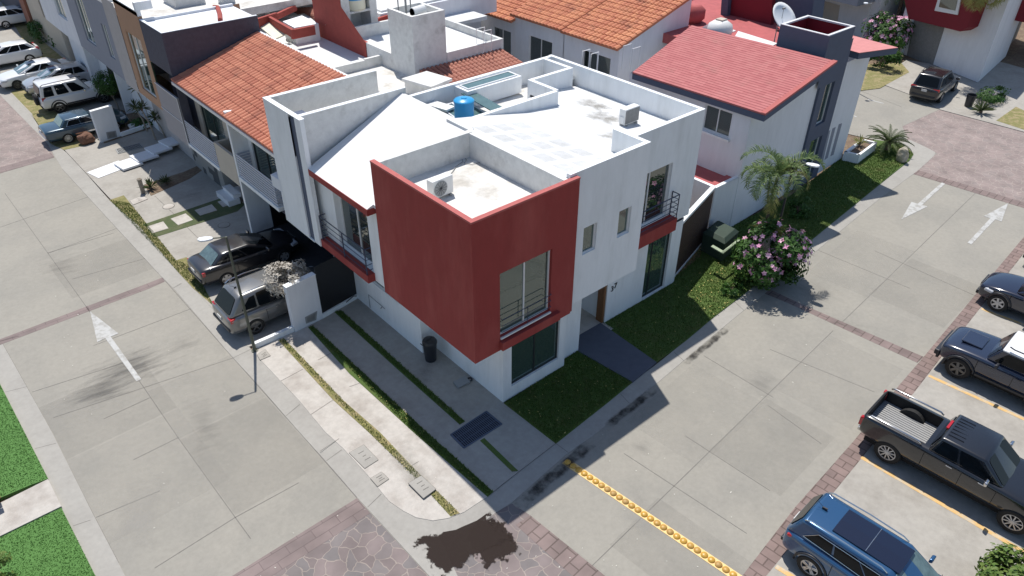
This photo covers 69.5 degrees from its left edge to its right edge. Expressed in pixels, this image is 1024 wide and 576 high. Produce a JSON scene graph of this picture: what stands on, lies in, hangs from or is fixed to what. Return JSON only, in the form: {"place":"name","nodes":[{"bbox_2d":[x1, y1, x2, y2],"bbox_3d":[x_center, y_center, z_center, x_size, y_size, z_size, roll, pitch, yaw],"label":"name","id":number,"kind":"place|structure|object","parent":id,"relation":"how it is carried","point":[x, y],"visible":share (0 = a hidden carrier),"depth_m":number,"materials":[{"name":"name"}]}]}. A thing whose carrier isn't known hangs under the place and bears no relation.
{"place":"outdoors","nodes":[
{"label":"outdoors","id":0,"kind":"place"},
{"bbox_2d":[0,385,48,500],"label":"lawn","id":1,"kind":"structure","parent":0,"point":[19,488],"depth_m":23.34,"materials":[{"name":"green plant"}]},
{"bbox_2d":[0,96,53,166],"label":"paved road","id":2,"kind":"structure","parent":0,"point":[21,139],"depth_m":43.46,"materials":[{"name":"stone"}]},
{"bbox_2d":[0,479,61,536],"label":"path","id":3,"kind":"structure","parent":0,"point":[28,506],"depth_m":21.87,"materials":[{"name":"concrete"}]},
{"bbox_2d":[0,508,95,575],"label":"lawn","id":4,"kind":"structure","parent":0,"point":[33,559],"depth_m":20.67,"materials":[{"name":"green plant"}]},
{"bbox_2d":[40,0,109,80],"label":"row house","id":5,"kind":"structure","parent":0,"point":[57,13],"depth_m":49.49,"materials":[{"name":"paint"}]},
{"bbox_2d":[0,2,290,347],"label":"driveway","id":6,"kind":"structure","parent":0,"point":[200,188],"depth_m":38.54,"materials":[{"name":"concrete"}]},
{"bbox_2d":[0,5,25,28],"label":"hatchback","id":7,"kind":"object","parent":6,"relation":"on","point":[10,15],"visible":0.41,"depth_m":61.59,"materials":[{"name":"white paint"}]},
{"bbox_2d":[0,39,42,65],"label":"sedan","id":8,"kind":"object","parent":6,"relation":"on","point":[16,51],"visible":0.93,"depth_m":53.80,"materials":[{"name":"white paint"}]},
{"bbox_2d":[1,2,62,58],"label":"planted strip","id":9,"kind":"object","parent":6,"relation":"on","point":[45,48],"visible":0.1,"depth_m":58.64,"materials":[{"name":"green plant"}]},
{"bbox_2d":[0,57,68,89],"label":"sedan","id":10,"kind":"object","parent":6,"relation":"on","point":[14,78],"visible":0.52,"depth_m":50.15,"materials":[{"name":"white paint"}]},
{"bbox_2d":[0,0,75,60],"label":"row house","id":11,"kind":"structure","parent":6,"relation":"on","point":[32,10],"depth_m":56.81,"materials":[{"name":"white paint"}]},
{"bbox_2d":[21,61,90,93],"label":"hatchback","id":12,"kind":"object","parent":6,"relation":"on","point":[79,69],"visible":0.48,"depth_m":49.45,"materials":[{"name":"grey paint"}]},
{"bbox_2d":[33,110,84,150],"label":"planted strip","id":13,"kind":"object","parent":6,"relation":"on","point":[46,116],"visible":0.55,"depth_m":45.62,"materials":[{"name":"yellow plant"}]},
{"bbox_2d":[32,72,117,112],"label":"jeep","id":14,"kind":"object","parent":6,"relation":"on","point":[59,94],"visible":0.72,"depth_m":46.53,"materials":[{"name":"white paint"}]},
{"bbox_2d":[38,108,128,142],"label":"sedan","id":15,"kind":"object","parent":6,"relation":"on","point":[67,127],"visible":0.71,"depth_m":42.89,"materials":[{"name":"blue paint"}]},
{"bbox_2d":[66,0,166,130],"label":"row house","id":16,"kind":"structure","parent":6,"relation":"on","point":[90,21],"depth_m":43.93,"materials":[{"name":"grey paint"}]},
{"bbox_2d":[104,108,150,142],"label":"planted strip","id":17,"kind":"object","parent":6,"relation":"on","point":[130,116],"visible":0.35,"depth_m":44.98,"materials":[{"name":"plant"}]},
{"bbox_2d":[90,69,119,109],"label":"topiary tree","id":18,"kind":"object","parent":17,"relation":"on","point":[107,86],"visible":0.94,"depth_m":45.71,"materials":[{"name":"green plant"}]},
{"bbox_2d":[89,105,120,142],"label":"meter pillar","id":19,"kind":"structure","parent":17,"relation":"on","point":[105,123],"depth_m":42.84,"materials":[{"name":"paint"}]},
{"bbox_2d":[87,137,178,177],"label":"entrance steps","id":20,"kind":"structure","parent":6,"relation":"on","point":[151,152],"depth_m":40.89,"materials":[{"name":"white concrete"}]},
{"bbox_2d":[110,195,211,303],"bbox_3d":[-16.046,-1.967,33.944,0.768,0.050,12.293,-27,44,-33],"label":"planted strip","id":21,"kind":"object","parent":6,"relation":"on","point":[124,200],"visible":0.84,"depth_m":32.99,"materials":[{"name":"green plant"}]},
{"bbox_2d":[144,166,201,195],"bbox_3d":[-17.903,-5.728,39.263,1.462,0.050,3.450,27,43,33],"label":"planted strip","id":22,"kind":"object","parent":6,"relation":"on","point":[178,178],"visible":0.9,"depth_m":39.20,"materials":[{"name":"soil"}]},
{"bbox_2d":[151,202,244,236],"bbox_3d":[-15.343,-3.460,36.066,4.643,0.050,1.424,-26,43,-33],"label":"planted strip","id":23,"kind":"object","parent":6,"relation":"on","point":[173,226],"visible":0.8,"depth_m":36.00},
{"bbox_2d":[101,0,311,159],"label":"row house","id":24,"kind":"structure","parent":6,"relation":"on","point":[129,14],"depth_m":39.10,"materials":[{"name":"beige paint"}]},
{"bbox_2d":[128,33,157,96],"bbox_3d":[-19.137,-11.688,38.437,0.210,3.146,2.200,-26,43,-33],"label":"window","id":25,"kind":"structure","parent":24,"relation":"in","point":[137,48],"depth_m":38.57,"materials":[{"name":"glass"}]},
{"bbox_2d":[187,228,300,284],"bbox_3d":[-11.649,-1.579,32.125,4.590,1.465,2.196,-27,44,-33],"label":"sedan","id":26,"kind":"object","parent":6,"relation":"on","point":[209,263],"visible":0.95,"depth_m":31.39,"materials":[{"name":"grey paint"}]},
{"bbox_2d":[139,3,381,206],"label":"row house","id":27,"kind":"structure","parent":6,"relation":"on","point":[176,44],"depth_m":35.87,"materials":[{"name":"grey paint"}]},
{"bbox_2d":[200,105,225,141],"bbox_3d":[-14.250,-7.763,35.466,0.080,2.196,2.696,-26,43,-33],"label":"window","id":28,"kind":"structure","parent":27,"relation":"in","point":[214,126],"depth_m":35.71,"materials":[{"name":"teal glass"}]},
{"bbox_2d":[212,266,314,334],"bbox_3d":[-9.482,0.070,29.394,4.640,1.935,2.336,-27,44,-33],"label":"silver suv","id":29,"kind":"object","parent":6,"relation":"on","point":[262,306],"visible":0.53,"depth_m":28.27,"materials":[{"name":"grey paint"}]},
{"bbox_2d":[257,222,332,268],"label":"carport floor","id":30,"kind":"structure","parent":0,"point":[311,252],"depth_m":33.53,"materials":[{"name":"grey concrete"}]},
{"bbox_2d":[261,258,309,296],"bbox_3d":[-8.698,0.149,28.741,2.035,2.572,1.783,-26,43,-33],"label":"dry shrub","id":31,"kind":"object","parent":30,"relation":"on","point":[285,268],"visible":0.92,"depth_m":28.16,"materials":[{"name":"grey plant"}]},
{"bbox_2d":[171,31,451,241],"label":"row house","id":32,"kind":"structure","parent":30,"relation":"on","point":[257,92],"depth_m":31.48,"materials":[{"name":"tile"}]},
{"bbox_2d":[252,142,276,179],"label":"window","id":33,"kind":"structure","parent":32,"relation":"in","point":[266,164],"depth_m":32.24,"materials":[{"name":"black glass"}]},
{"bbox_2d":[273,504,427,575],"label":"paved road","id":34,"kind":"structure","parent":0,"point":[368,545],"depth_m":20.62,"materials":[{"name":"stone"}]},
{"bbox_2d":[255,308,554,520],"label":"sidewalk","id":35,"kind":"structure","parent":0,"point":[451,484],"depth_m":24.53,"materials":[{"name":"concrete"}]},
{"bbox_2d":[197,236,257,352],"bbox_3d":[-10.032,0.348,26.218,1.013,5.134,0.280,-16,38,-21],"label":"street lamp","id":36,"kind":"object","parent":35,"relation":"on","point":[209,238],"visible":1,"depth_m":26.10,"materials":[{"name":"grey metal"}]},
{"bbox_2d":[282,272,322,331],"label":"meter pillar","id":37,"kind":"structure","parent":35,"relation":"on","point":[303,302],"depth_m":28.40,"materials":[{"name":"paint"}]},
{"bbox_2d":[278,338,458,515],"bbox_3d":[-5.283,4.361,25.040,0.354,0.050,10.917,-27,44,-33],"label":"planted strip","id":38,"kind":"object","parent":35,"relation":"on","point":[440,499],"visible":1,"depth_m":24.74,"materials":[{"name":"green plant"}]},
{"bbox_2d":[308,325,492,496],"bbox_3d":[-4.361,3.940,25.645,0.416,0.050,10.950,-27,43,-33],"label":"planted strip","id":39,"kind":"object","parent":35,"relation":"on","point":[353,374],"visible":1,"depth_m":25.32,"materials":[{"name":"green plant"}]},
{"bbox_2d":[309,299,553,490],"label":"driveway","id":40,"kind":"structure","parent":0,"point":[516,441],"depth_m":25.87,"materials":[{"name":"concrete"}]},
{"bbox_2d":[335,310,464,423],"bbox_3d":[-4.370,2.747,27.339,0.281,0.050,8.256,-26,43,-33],"label":"planted strip","id":41,"kind":"object","parent":40,"relation":"on","point":[405,374],"visible":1,"depth_m":26.97,"materials":[{"name":"green plant"}]},
{"bbox_2d":[450,411,501,448],"bbox_3d":[-1.210,4.701,24.556,1.660,0.042,0.859,-26,43,-33],"label":"drain grate","id":42,"kind":"object","parent":40,"relation":"on","point":[475,429],"visible":1,"depth_m":24.53,"materials":[{"name":"metal"}]},
{"bbox_2d":[376,0,496,16],"bbox_3d":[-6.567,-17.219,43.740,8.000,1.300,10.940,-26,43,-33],"label":"house","id":43,"kind":"structure","parent":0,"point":[449,7],"depth_m":41.59,"materials":[{"name":"paint"}]},
{"bbox_2d":[0,91,1023,575],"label":"road","id":44,"kind":"structure","parent":0,"point":[246,443],"depth_m":25.73,"materials":[{"name":"concrete"}]},
{"bbox_2d":[0,278,164,344],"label":"brick band","id":45,"kind":"object","parent":44,"relation":"on","point":[90,307],"visible":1,"depth_m":29.91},
{"bbox_2d":[90,312,140,380],"bbox_3d":[-15.262,2.149,28.170,0.781,0.012,5.486,-26,43,-33],"label":"road arrow","id":46,"kind":"object","parent":44,"relation":"on","point":[102,329],"visible":1,"depth_m":28.54,"materials":[{"name":"white paint"}]},
{"bbox_2d":[233,498,369,575],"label":"brick band","id":47,"kind":"object","parent":44,"relation":"on","point":[294,549],"visible":1,"depth_m":21.04,"materials":[{"name":"pink brick"}]},
{"bbox_2d":[2,169,974,567],"bbox_3d":[-1.351,1.069,29.822,50.558,0.004,23.935,2,35,2],"label":"road joint","id":48,"kind":"object","parent":44,"relation":"on","point":[332,469],"visible":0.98,"depth_m":25.55,"materials":[{"name":"grey concrete"}]},
{"bbox_2d":[516,515,604,575],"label":"brick band","id":49,"kind":"object","parent":44,"relation":"on","point":[568,559],"visible":1,"depth_m":20.86,"materials":[{"name":"brick"}]},
{"bbox_2d":[562,462,741,575],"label":"bump","id":50,"kind":"object","parent":44,"relation":"on","point":[665,532],"visible":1,"depth_m":21.61,"materials":[{"name":"yellow paint"}]},
{"bbox_2d":[765,290,922,362],"bbox_3d":[13.006,1.422,29.477,6.459,0.050,0.516,29,44,34],"label":"brick band","id":51,"kind":"object","parent":44,"relation":"on","point":[908,354],"visible":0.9,"depth_m":29.08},
{"bbox_2d":[743,237,1023,575],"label":"brick band","id":52,"kind":"object","parent":44,"relation":"on","point":[774,550],"visible":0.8,"depth_m":23.81,"materials":[{"name":"grey brick"}]},
{"bbox_2d":[862,86,938,125],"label":"kerb","id":53,"kind":"structure","parent":44,"relation":"on","point":[913,109],"depth_m":48.93,"materials":[{"name":"concrete"}]},
{"bbox_2d":[914,170,1023,207],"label":"brick band","id":54,"kind":"object","parent":44,"relation":"on","point":[969,188],"visible":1,"depth_m":39.00,"materials":[{"name":"brick"}]},
{"bbox_2d":[0,22,1023,502],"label":"ground","id":55,"kind":"structure","parent":0,"point":[1014,54],"depth_m":56.04,"materials":[{"name":"grey concrete"}]},
{"bbox_2d":[0,344,124,575],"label":"kerb","id":56,"kind":"structure","parent":55,"relation":"on","point":[96,548],"depth_m":23.04,"materials":[{"name":"concrete"}]},
{"bbox_2d":[357,497,456,575],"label":"kerb","id":57,"kind":"structure","parent":55,"relation":"on","point":[417,554],"depth_m":20.83,"materials":[{"name":"concrete"}]},
{"bbox_2d":[0,87,934,535],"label":"kerb","id":58,"kind":"structure","parent":55,"relation":"on","point":[350,473],"depth_m":26.76,"materials":[{"name":"concrete"}]},
{"bbox_2d":[294,54,705,401],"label":"corner house","id":59,"kind":"structure","parent":55,"relation":"on","point":[536,244],"depth_m":24.93,"materials":[{"name":"white paint"}]},
{"bbox_2d":[314,256,357,317],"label":"black gate","id":60,"kind":"structure","parent":59,"relation":"attached to","point":[335,280],"depth_m":29.37,"materials":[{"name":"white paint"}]},
{"bbox_2d":[340,197,372,263],"bbox_3d":[-5.415,-2.112,26.244,0.080,2.326,2.276,-26,43,-33],"label":"window","id":61,"kind":"structure","parent":59,"relation":"in","point":[355,223],"depth_m":26.48,"materials":[{"name":"clear glass"}]},
{"bbox_2d":[427,172,452,197],"bbox_3d":[-2.199,-3.117,22.705,0.830,0.680,0.380,-29,44,-35],"label":"air conditioner","id":62,"kind":"object","parent":59,"relation":"on","point":[439,185],"visible":0.94,"depth_m":22.52,"materials":[{"name":"white metal"}]},
{"bbox_2d":[453,96,473,117],"bbox_3d":[-1.801,-6.408,27.933,0.900,1.680,0.900,-26,43,-33],"label":"water tank","id":63,"kind":"object","parent":59,"relation":"on","point":[463,106],"visible":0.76,"depth_m":27.41,"materials":[{"name":"blue plastic"}]},
{"bbox_2d":[500,250,550,339],"bbox_3d":[0.398,0.168,22.799,2.115,2.437,0.240,-26,43,-33],"label":"window","id":64,"kind":"structure","parent":59,"relation":"in","point":[525,284],"depth_m":22.88,"materials":[{"name":"grey glass"}]},
{"bbox_2d":[500,310,569,350],"bbox_3d":[0.656,1.165,24.025,3.128,0.464,0.737,-26,43,-33],"label":"window slab","id":65,"kind":"structure","parent":59,"relation":"in","point":[548,320],"depth_m":23.53,"materials":[{"name":"red paint"}]},
{"bbox_2d":[511,321,558,383],"bbox_3d":[0.755,1.939,25.480,2.240,2.412,0.080,-26,43,-33],"label":"window","id":66,"kind":"structure","parent":59,"relation":"in","point":[530,354],"depth_m":25.73,"materials":[{"name":"green glass"}]},
{"bbox_2d":[641,163,670,225],"bbox_3d":[5.342,-3.542,27.828,1.496,2.277,0.080,-26,43,-33],"label":"window","id":67,"kind":"structure","parent":59,"relation":"in","point":[657,180],"depth_m":27.88,"materials":[{"name":"clear glass"}]},
{"bbox_2d":[642,233,669,296],"bbox_3d":[5.803,-1.065,30.065,1.449,2.996,0.080,-26,43,-33],"label":"window","id":68,"kind":"structure","parent":59,"relation":"in","point":[657,250],"depth_m":30.23,"materials":[{"name":"green glass"}]},
{"bbox_2d":[510,0,605,62],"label":"tiled house","id":69,"kind":"structure","parent":55,"relation":"on","point":[539,25],"depth_m":42.64,"materials":[{"name":"tile"}]},
{"bbox_2d":[529,35,551,60],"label":"window","id":70,"kind":"structure","parent":69,"relation":"in","point":[539,48],"depth_m":43.26,"materials":[{"name":"grey glass"}]},
{"bbox_2d":[629,0,897,228],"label":"red roof house","id":71,"kind":"structure","parent":55,"relation":"on","point":[794,87],"depth_m":35.03,"materials":[{"name":"paint"}]},
{"bbox_2d":[703,105,732,136],"bbox_3d":[9.403,-7.630,33.615,0.080,1.176,1.466,-26,43,-33],"label":"window","id":72,"kind":"structure","parent":71,"relation":"in","point":[716,120],"depth_m":33.64,"materials":[{"name":"glass"}]},
{"bbox_2d":[773,2,795,41],"bbox_3d":[13.345,-12.976,36.311,1.557,1.908,1.038,-26,43,-33],"label":"satellite dish","id":73,"kind":"object","parent":71,"relation":"attached to","point":[783,12],"visible":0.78,"depth_m":36.26,"materials":[{"name":"white metal"}]},
{"bbox_2d":[823,0,904,37],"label":"house","id":74,"kind":"structure","parent":55,"relation":"on","point":[853,12],"depth_m":60.61,"materials":[{"name":"paint"}]},
{"bbox_2d":[860,10,915,49],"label":"flowering bush","id":75,"kind":"object","parent":55,"relation":"on","point":[883,23],"visible":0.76,"depth_m":56.12,"materials":[{"name":"green plant"}]},
{"bbox_2d":[897,0,1023,81],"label":"house","id":76,"kind":"structure","parent":55,"relation":"on","point":[957,37],"depth_m":52.88,"materials":[{"name":"paint"}]},
{"bbox_2d":[454,504,571,575],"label":"paved road","id":77,"kind":"structure","parent":0,"point":[523,560],"depth_m":20.55,"materials":[{"name":"stone"}]},
{"bbox_2d":[413,513,512,575],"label":"wet stain","id":78,"kind":"object","parent":77,"relation":"on","point":[448,551],"visible":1,"depth_m":21.04,"materials":[{"name":"black liquid"}]},
{"bbox_2d":[479,519,517,568],"bbox_3d":[-0.603,7.219,21.072,1.374,0.001,1.913,-18,39,-24],"label":"wet stain","id":79,"kind":"object","parent":77,"relation":"on","point":[489,555],"visible":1,"depth_m":20.81,"materials":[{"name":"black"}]},
{"bbox_2d":[504,351,631,442],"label":"lawn","id":80,"kind":"structure","parent":0,"point":[596,409],"depth_m":25.78,"materials":[{"name":"green plant"}]},
{"bbox_2d":[578,323,655,382],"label":"path","id":81,"kind":"structure","parent":0,"point":[600,343],"depth_m":27.75,"materials":[{"name":"grey concrete"}]},
{"bbox_2d":[662,0,779,43],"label":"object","id":82,"kind":"object","parent":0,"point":[703,13],"visible":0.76,"depth_m":41.79,"materials":[{"name":"red paint"}]},
{"bbox_2d":[603,140,912,362],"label":"lawn","id":83,"kind":"structure","parent":0,"point":[671,311],"depth_m":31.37,"materials":[{"name":"green plant"}]},
{"bbox_2d":[675,186,715,275],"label":"wooden gate","id":84,"kind":"structure","parent":83,"relation":"on","point":[695,222],"depth_m":32.28,"materials":[{"name":"brown wood"}]},
{"bbox_2d":[700,221,738,260],"bbox_3d":[9.414,-2.192,33.464,1.474,1.120,1.465,-26,43,-33],"label":"covered box","id":85,"kind":"object","parent":83,"relation":"on","point":[720,235],"visible":0.93,"depth_m":33.04,"materials":[{"name":"green fabric"}]},
{"bbox_2d":[730,218,814,290],"bbox_3d":[10.897,-1.500,30.941,3.816,3.139,3.148,-26,43,-33],"label":"flowering bush","id":86,"kind":"object","parent":83,"relation":"on","point":[789,251],"visible":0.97,"depth_m":30.22,"materials":[{"name":"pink plant"}]},
{"bbox_2d":[740,143,826,254],"bbox_3d":[10.833,-3.374,31.041,3.611,5.866,3.044,-26,43,-33],"label":"palm tree","id":87,"kind":"object","parent":83,"relation":"on","point":[783,166],"visible":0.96,"depth_m":29.62,"materials":[{"name":"green plant"}]},
{"bbox_2d":[842,139,876,162],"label":"planter box","id":88,"kind":"object","parent":83,"relation":"on","point":[855,153],"visible":0.87,"depth_m":41.60,"materials":[{"name":"white paint"}]},
{"bbox_2d":[866,125,914,154],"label":"cycad","id":89,"kind":"object","parent":83,"relation":"on","point":[889,139],"visible":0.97,"depth_m":41.99,"materials":[{"name":"green plant"}]},
{"bbox_2d":[861,63,908,90],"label":"planted strip","id":90,"kind":"object","parent":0,"point":[876,77],"visible":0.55,"depth_m":53.42,"materials":[{"name":"yellow plant"}]},
{"bbox_2d":[766,255,1023,575],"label":"parking stalls","id":91,"kind":"object","parent":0,"point":[952,542],"visible":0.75,"depth_m":22.56,"materials":[{"name":"concrete"}]},
{"bbox_2d":[781,492,942,575],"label":"blue suv","id":92,"kind":"object","parent":91,"relation":"on","point":[826,534],"visible":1,"depth_m":19.36,"materials":[{"name":"blue paint"}]},
{"bbox_2d":[775,308,1023,575],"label":"parking lines","id":93,"kind":"object","parent":91,"relation":"on","point":[937,501],"visible":1,"depth_m":22.88,"materials":[{"name":"yellow paint"}]},
{"bbox_2d":[857,388,1023,534],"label":"pickup truck","id":94,"kind":"object","parent":91,"relation":"on","point":[975,461],"visible":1,"depth_m":22.04,"materials":[{"name":"black paint"}]},
{"bbox_2d":[934,326,1023,401],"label":"off roader","id":95,"kind":"object","parent":91,"relation":"on","point":[985,357],"visible":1,"depth_m":26.02,"materials":[{"name":"grey paint"}]},
{"bbox_2d":[974,542,1023,575],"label":"bush","id":96,"kind":"object","parent":91,"relation":"on","point":[993,560],"visible":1,"depth_m":19.37,"materials":[{"name":"green plant"}]},
{"bbox_2d":[976,272,1023,313],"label":"parked car","id":97,"kind":"object","parent":91,"relation":"on","point":[1000,291],"visible":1,"depth_m":29.88,"materials":[{"name":"black paint"}]},
{"bbox_2d":[885,60,1023,131],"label":"driveway","id":98,"kind":"structure","parent":0,"point":[1009,76],"depth_m":51.02,"materials":[{"name":"concrete"}]},
{"bbox_2d":[909,65,959,102],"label":"crossover","id":99,"kind":"object","parent":98,"relation":"on","point":[932,83],"visible":1,"depth_m":48.51,"materials":[{"name":"black paint"}]},
{"bbox_2d":[902,110,1023,202],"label":"paved road","id":100,"kind":"structure","parent":0,"point":[982,155],"depth_m":42.82,"materials":[{"name":"stone"}]},
{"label":"courtyard","id":101,"kind":"structure","parent":0,"visible":0},
{"bbox_2d":[159,0,486,82],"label":"house","id":102,"kind":"structure","parent":101,"relation":"on","point":[336,21],"depth_m":37.89,"materials":[{"name":"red paint"}]},
{"bbox_2d":[355,2,522,83],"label":"house","id":103,"kind":"structure","parent":101,"relation":"on","point":[432,39],"depth_m":34.05,"materials":[{"name":"paint"}]},
{"bbox_2d":[481,0,563,55],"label":"tiled house","id":104,"kind":"structure","parent":101,"relation":"on","point":[499,22],"depth_m":44.98,"materials":[{"name":"tile"}]},
{"bbox_2d":[560,0,691,81],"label":"tiled house","id":105,"kind":"structure","parent":101,"relation":"on","point":[607,30],"depth_m":40.08,"materials":[{"name":"tile"}]},
{"bbox_2d":[583,51,610,74],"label":"window","id":106,"kind":"structure","parent":105,"relation":"in","point":[603,62],"depth_m":40.22,"materials":[{"name":"glass"}]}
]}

